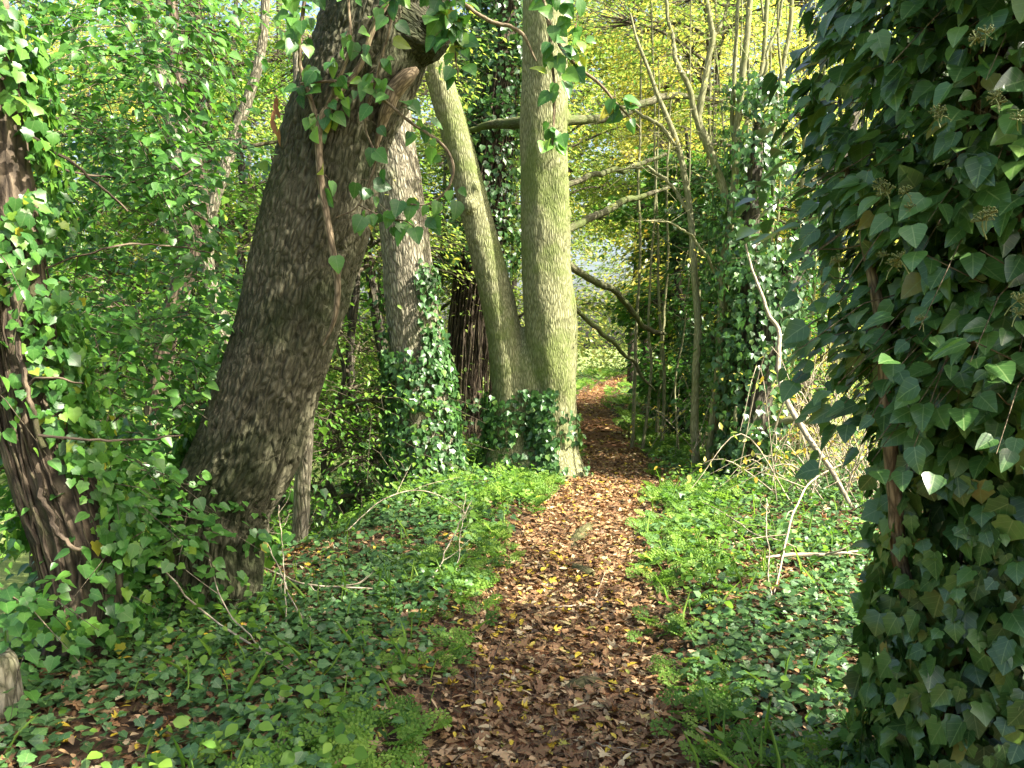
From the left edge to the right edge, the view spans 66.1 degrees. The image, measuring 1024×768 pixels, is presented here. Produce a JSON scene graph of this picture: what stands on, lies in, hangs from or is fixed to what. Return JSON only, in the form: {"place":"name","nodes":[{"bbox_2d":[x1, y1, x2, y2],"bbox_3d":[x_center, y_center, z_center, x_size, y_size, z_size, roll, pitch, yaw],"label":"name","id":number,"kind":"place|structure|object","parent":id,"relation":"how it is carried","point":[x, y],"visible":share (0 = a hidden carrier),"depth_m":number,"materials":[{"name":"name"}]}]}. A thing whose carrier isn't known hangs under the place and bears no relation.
{"place":"outdoors","nodes":[
{"label":"outdoors","id":0,"kind":"place"},
{"bbox_2d":[9,0,890,348],"label":"sky","id":1,"kind":"structure","parent":0,"point":[598,262],"materials":[{"name":"white"}]},
{"bbox_2d":[0,349,922,767],"bbox_3d":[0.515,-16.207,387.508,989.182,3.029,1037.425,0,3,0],"label":"ground","id":2,"kind":"structure","parent":0,"point":[62,759],"depth_m":4.07,"materials":[{"name":"green plant"}]},
{"bbox_2d":[0,647,23,723],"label":"rock","id":3,"kind":"object","parent":2,"relation":"on","point":[9,664],"visible":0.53,"depth_m":3.28,"materials":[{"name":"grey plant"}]},
{"bbox_2d":[47,153,172,413],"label":"broadleaf tree","id":4,"kind":"object","parent":2,"relation":"on","point":[88,247],"visible":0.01,"depth_m":25.01,"materials":[{"name":"green plant"}]},
{"bbox_2d":[0,66,242,620],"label":"broadleaf tree","id":5,"kind":"object","parent":2,"relation":"on","point":[31,559],"visible":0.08,"depth_m":10.85,"materials":[{"name":"green plant"}]},
{"bbox_2d":[20,14,260,445],"bbox_3d":[-9.836,-2.546,19.522,7.170,11.923,6.937,2,4,37],"label":"maple tree","id":6,"kind":"object","parent":2,"relation":"on","point":[129,111],"visible":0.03,"depth_m":18.62,"materials":[{"name":"green plant"}]},
{"bbox_2d":[0,0,292,721],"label":"ivy grown tree","id":7,"kind":"object","parent":2,"relation":"on","point":[68,462],"visible":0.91,"depth_m":4.13,"materials":[{"name":"green plant"}]},
{"bbox_2d":[32,2,286,454],"bbox_3d":[-6.920,-1.706,16.122,6.630,10.717,6.664,0,3,0],"label":"broadleaf tree","id":8,"kind":"object","parent":2,"relation":"on","point":[220,98],"visible":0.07,"depth_m":15.79,"materials":[{"name":"green plant"}]},
{"bbox_2d":[132,0,203,406],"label":"upright tree","id":9,"kind":"object","parent":2,"relation":"on","point":[156,84],"visible":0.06,"depth_m":10.74,"materials":[{"name":"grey plant"}]},
{"bbox_2d":[128,0,223,460],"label":"crooked tree","id":10,"kind":"object","parent":2,"relation":"on","point":[153,380],"visible":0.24,"depth_m":7.93,"materials":[{"name":"green plant"}]},
{"bbox_2d":[0,162,371,584],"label":"broadleaf tree","id":11,"kind":"object","parent":2,"relation":"on","point":[179,362],"visible":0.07,"depth_m":9.33,"materials":[{"name":"green plant"}]},
{"bbox_2d":[185,0,228,414],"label":"forest tree","id":12,"kind":"object","parent":2,"relation":"on","point":[207,104],"visible":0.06,"depth_m":12.69,"materials":[{"name":"green plant"}]},
{"bbox_2d":[154,549,292,665],"bbox_3d":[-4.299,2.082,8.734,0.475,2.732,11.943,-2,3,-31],"label":"fallen stick","id":13,"kind":"object","parent":2,"relation":"on","point":[200,609],"visible":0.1,"depth_m":4.12,"materials":[{"name":"wood"}]},
{"bbox_2d":[201,0,287,388],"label":"bowed tree","id":14,"kind":"object","parent":2,"relation":"on","point":[249,95],"visible":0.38,"depth_m":8.81,"materials":[{"name":"grey plant"}]},
{"bbox_2d":[42,0,460,481],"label":"broadleaf tree","id":15,"kind":"object","parent":2,"relation":"on","point":[240,168],"visible":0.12,"depth_m":11.62,"materials":[{"name":"green plant"}]},
{"bbox_2d":[102,24,447,507],"bbox_3d":[-5.368,-2.889,20.199,8.812,12.557,8.703,0,3,0],"label":"broadleaf tree","id":16,"kind":"object","parent":2,"relation":"on","point":[271,97],"visible":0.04,"depth_m":19.55,"materials":[{"name":"green plant"}]},
{"bbox_2d":[270,487,304,621],"bbox_3d":[-1.616,1.024,4.850,0.622,0.524,1.434,-1,3,-20],"label":"fallen stick","id":17,"kind":"object","parent":2,"relation":"on","point":[283,557],"visible":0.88,"depth_m":4.71,"materials":[{"name":"brown wood"}]},
{"bbox_2d":[273,2,336,547],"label":"slender tree","id":18,"kind":"object","parent":2,"relation":"on","point":[299,497],"visible":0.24,"depth_m":6.50,"materials":[{"name":"grey plant"}]},
{"bbox_2d":[133,0,480,621],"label":"leaning tree","id":19,"kind":"object","parent":2,"relation":"on","point":[354,87],"visible":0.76,"depth_m":4.54,"materials":[{"name":"brown plant"}]},
{"bbox_2d":[170,0,516,519],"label":"broadleaf tree","id":20,"kind":"object","parent":2,"relation":"on","point":[350,352],"visible":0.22,"depth_m":10.88,"materials":[{"name":"green plant"}]},
{"bbox_2d":[201,290,499,538],"bbox_3d":[-1.976,0.435,9.458,3.613,3.603,3.148,3,4,43],"label":"broadleaf tree","id":21,"kind":"object","parent":2,"relation":"on","point":[335,447],"visible":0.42,"depth_m":9.28,"materials":[{"name":"green plant"}]},
{"bbox_2d":[358,228,389,414],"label":"leaning sapling","id":22,"kind":"object","parent":2,"relation":"on","point":[371,283],"visible":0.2,"depth_m":11.40,"materials":[{"name":"green plant"}]},
{"bbox_2d":[246,44,509,498],"bbox_3d":[-2.805,-2.721,17.732,6.462,10.393,6.604,1,3,19],"label":"broadleaf tree","id":23,"kind":"object","parent":2,"relation":"on","point":[378,286],"visible":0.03,"depth_m":17.82,"materials":[{"name":"green plant"}]},
{"bbox_2d":[371,110,471,499],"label":"ivy footed tree","id":24,"kind":"object","parent":2,"relation":"on","point":[418,353],"visible":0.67,"depth_m":8.89,"materials":[{"name":"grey plant"}]},
{"bbox_2d":[329,33,523,411],"bbox_3d":[-1.019,-2.212,13.257,4.009,7.262,3.823,2,4,40],"label":"broadleaf tree","id":25,"kind":"object","parent":2,"relation":"on","point":[445,167],"visible":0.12,"depth_m":12.86,"materials":[{"name":"green plant"}]},
{"bbox_2d":[9,0,898,445],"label":"wood","id":26,"kind":"object","parent":2,"relation":"on","point":[605,356],"visible":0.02,"depth_m":41.48,"materials":[{"name":"green plant"}]},
{"bbox_2d":[447,493,473,570],"bbox_3d":[-0.352,1.070,5.730,0.190,0.403,0.898,0,3,-9],"label":"fallen stick","id":27,"kind":"object","parent":2,"relation":"on","point":[462,524],"visible":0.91,"depth_m":5.83,"materials":[{"name":"wood"}]},
{"bbox_2d":[0,367,946,767],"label":"ground ivy","id":28,"kind":"object","parent":2,"relation":"on","point":[836,643],"visible":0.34,"depth_m":4.02,"materials":[{"name":"green plant"}]},
{"bbox_2d":[185,557,289,668],"bbox_3d":[-1.602,1.073,4.304,0.362,0.442,1.704,-2,3,-29],"label":"fallen stick","id":29,"kind":"object","parent":28,"relation":"on","point":[233,619],"visible":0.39,"depth_m":4.08,"materials":[{"name":"wood"}]},
{"bbox_2d":[267,542,323,620],"bbox_3d":[-1.336,1.129,4.553,0.115,0.371,1.040,-2,3,-35],"label":"fallen stick","id":30,"kind":"object","parent":28,"relation":"on","point":[302,617],"visible":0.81,"depth_m":4.58,"materials":[{"name":"brown wood"}]},
{"bbox_2d":[265,568,383,590],"bbox_3d":[-1.232,1.195,4.876,0.852,0.152,0.208,1,3,13],"label":"fallen stick","id":31,"kind":"object","parent":28,"relation":"on","point":[315,585],"visible":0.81,"depth_m":4.82,"materials":[{"name":"beige wood"}]},
{"bbox_2d":[346,465,474,530],"bbox_3d":[-0.754,1.002,6.866,1.089,0.419,1.470,0,3,0],"label":"fallen stick","id":32,"kind":"object","parent":28,"relation":"on","point":[407,491],"visible":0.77,"depth_m":7.21,"materials":[{"name":"wood"}]},
{"bbox_2d":[432,498,471,577],"bbox_3d":[-0.360,1.069,5.649,0.164,0.376,1.294,0,3,9],"label":"fallen stick","id":33,"kind":"object","parent":28,"relation":"on","point":[443,559],"visible":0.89,"depth_m":5.56,"materials":[{"name":"wood"}]},
{"bbox_2d":[700,501,796,547],"bbox_3d":[1.822,1.059,6.542,0.261,0.246,1.602,-1,3,-13],"label":"fallen branch","id":34,"kind":"object","parent":28,"relation":"on","point":[733,519],"visible":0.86,"depth_m":6.16,"materials":[{"name":"wood"}]},
{"bbox_2d":[750,497,771,594],"bbox_3d":[1.660,1.059,5.255,0.135,0.416,1.450,1,3,17],"label":"fallen branch","id":35,"kind":"object","parent":28,"relation":"on","point":[765,507],"visible":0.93,"depth_m":5.20,"materials":[{"name":"beige wood"}]},
{"bbox_2d":[766,545,859,557],"bbox_3d":[2.085,1.155,5.439,0.725,0.108,0.144,0,3,-7],"label":"fallen branch","id":36,"kind":"object","parent":28,"relation":"on","point":[833,553],"visible":0.94,"depth_m":5.47,"materials":[{"name":"beige wood"}]},
{"bbox_2d":[432,0,522,443],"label":"ivy hung tree","id":37,"kind":"object","parent":2,"relation":"on","point":[491,145],"visible":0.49,"depth_m":12.22,"materials":[{"name":"green plant"}]},
{"bbox_2d":[1,366,956,767],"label":"herb cover","id":38,"kind":"object","parent":2,"relation":"on","point":[543,482],"visible":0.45,"depth_m":4.24,"materials":[{"name":"green plant"}]},
{"bbox_2d":[371,4,634,382],"bbox_3d":[-0.363,-3.052,14.958,5.129,8.255,5.787,0,3,0],"label":"broadleaf tree","id":39,"kind":"object","parent":2,"relation":"on","point":[582,303],"visible":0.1,"depth_m":14.02,"materials":[{"name":"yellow plant"}]},
{"bbox_2d":[416,0,679,253],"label":"broadleaf tree","id":40,"kind":"object","parent":2,"relation":"on","point":[584,237],"visible":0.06,"depth_m":28.68,"materials":[{"name":"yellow plant"}]},
{"bbox_2d":[416,0,724,252],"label":"broadleaf tree","id":41,"kind":"object","parent":2,"relation":"on","point":[597,186],"visible":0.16,"depth_m":19.22,"materials":[{"name":"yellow plant"}]},
{"bbox_2d":[424,0,724,479],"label":"forked tree","id":42,"kind":"object","parent":2,"relation":"on","point":[531,416],"visible":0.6,"depth_m":9.36,"materials":[{"name":"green plant"}]},
{"bbox_2d":[514,0,776,383],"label":"maple tree","id":43,"kind":"object","parent":2,"relation":"on","point":[630,379],"visible":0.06,"depth_m":28.86,"materials":[{"name":"green plant"}]},
{"bbox_2d":[592,140,715,411],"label":"ivy shrub tree","id":44,"kind":"object","parent":2,"relation":"on","point":[620,215],"visible":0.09,"depth_m":17.43,"materials":[{"name":"green plant"}]},
{"bbox_2d":[607,127,741,436],"bbox_3d":[3.004,-1.576,13.598,2.582,5.479,2.865,0,3,0],"label":"ivy","id":45,"kind":"object","parent":2,"relation":"on","point":[679,324],"visible":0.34,"depth_m":13.39,"materials":[{"name":"green plant"}]},
{"bbox_2d":[567,0,813,397],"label":"broadleaf tree","id":46,"kind":"object","parent":2,"relation":"on","point":[628,175],"visible":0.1,"depth_m":21.84,"materials":[{"name":"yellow plant"}]},
{"bbox_2d":[511,0,908,436],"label":"broadleaf tree","id":47,"kind":"object","parent":2,"relation":"on","point":[625,21],"visible":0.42,"depth_m":12.38,"materials":[{"name":"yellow plant"}]},
{"bbox_2d":[568,0,869,475],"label":"coppice tree","id":48,"kind":"object","parent":2,"relation":"on","point":[698,110],"visible":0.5,"depth_m":9.64,"materials":[{"name":"green plant"}]},
{"bbox_2d":[568,0,871,405],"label":"maple tree","id":49,"kind":"object","parent":2,"relation":"on","point":[647,141],"visible":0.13,"depth_m":16.75,"materials":[{"name":"yellow plant"}]},
{"bbox_2d":[653,149,826,436],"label":"ivied stump tree","id":50,"kind":"object","parent":2,"relation":"on","point":[688,343],"visible":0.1,"depth_m":11.36,"materials":[{"name":"green plant"}]},
{"bbox_2d":[662,30,872,481],"bbox_3d":[3.417,-1.741,9.865,2.891,6.433,2.719,0,3,0],"label":"dark ivied tree","id":51,"kind":"object","parent":2,"relation":"on","point":[750,336],"visible":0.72,"depth_m":9.03,"materials":[{"name":"green plant"}]},
{"bbox_2d":[630,335,910,510],"bbox_3d":[3.681,0.295,9.626,4.130,1.803,5.756,0,3,0],"label":"bramble thicket","id":52,"kind":"object","parent":2,"relation":"on","point":[816,433],"visible":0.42,"depth_m":8.32,"materials":[{"name":"yellow plant"}]},
{"bbox_2d":[738,464,841,592],"bbox_3d":[2.471,0.948,6.839,0.459,0.496,4.328,2,3,29],"label":"fallen branch","id":53,"kind":"object","parent":2,"relation":"on","point":[796,506],"visible":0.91,"depth_m":5.90,"materials":[{"name":"beige wood"}]},
{"bbox_2d":[638,1,943,416],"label":"maple tree","id":54,"kind":"object","parent":2,"relation":"on","point":[786,67],"visible":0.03,"depth_m":18.56,"materials":[{"name":"green plant"}]},
{"bbox_2d":[745,244,853,509],"bbox_3d":[2.869,-0.200,8.000,0.196,2.651,1.712,-1,3,-13],"label":"dead bough","id":55,"kind":"object","parent":2,"relation":"on","point":[802,428],"visible":0.8,"depth_m":7.95,"materials":[{"name":"beige wood"}]},
{"bbox_2d":[705,0,932,379],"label":"maple tree","id":56,"kind":"object","parent":2,"relation":"on","point":[801,40],"visible":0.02,"depth_m":15.35,"materials":[{"name":"green plant"}]},
{"bbox_2d":[751,69,897,439],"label":"bushy tree","id":57,"kind":"object","parent":2,"relation":"on","point":[843,243],"visible":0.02,"depth_m":12.47,"materials":[{"name":"green plant"}]},
{"bbox_2d":[736,0,1023,767],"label":"ivy","id":58,"kind":"object","parent":2,"relation":"on","point":[933,348],"visible":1,"depth_m":2.31,"materials":[{"name":"green plant"}]},
{"bbox_2d":[449,376,687,767],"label":"path","id":59,"kind":"structure","parent":0,"point":[608,693],"depth_m":3.88,"materials":[{"name":"brown plant"}]},
{"bbox_2d":[458,619,508,708],"bbox_3d":[-0.137,1.300,3.697,0.245,0.206,0.570,0,3,0],"label":"fallen twig","id":60,"kind":"object","parent":59,"relation":"on","point":[483,678],"visible":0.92,"depth_m":3.70,"materials":[{"name":"brown wood"}]},
{"bbox_2d":[562,563,598,580],"bbox_3d":[0.505,1.327,5.484,0.120,0.123,0.543,-1,3,-27],"label":"root","id":61,"kind":"object","parent":59,"relation":"on","point":[585,569],"visible":0.34,"depth_m":5.45,"materials":[{"name":"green plant"}]},
{"bbox_2d":[551,571,610,613],"bbox_3d":[0.559,1.298,4.861,0.391,0.110,0.655,2,4,41],"label":"fallen twig","id":62,"kind":"object","parent":59,"relation":"on","point":[581,604],"visible":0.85,"depth_m":4.74,"materials":[{"name":"beige wood"}]},
{"bbox_2d":[569,522,596,549],"bbox_3d":[0.577,1.301,6.591,0.164,0.170,1.441,1,3,16],"label":"root","id":63,"kind":"object","parent":59,"relation":"on","point":[577,535],"visible":0.34,"depth_m":6.51,"materials":[{"name":"beige plant"}]},
{"bbox_2d":[563,676,608,691],"bbox_3d":[0.317,1.424,3.665,0.294,0.113,0.114,-1,3,-21],"label":"root","id":64,"kind":"object","parent":59,"relation":"on","point":[582,681],"visible":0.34,"depth_m":3.65,"materials":[{"name":"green plant"}]},
{"bbox_2d":[595,742,705,766],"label":"fallen twig","id":65,"kind":"object","parent":59,"relation":"on","point":[630,751],"visible":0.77,"depth_m":3.06,"materials":[{"name":"brown wood"}]}
]}

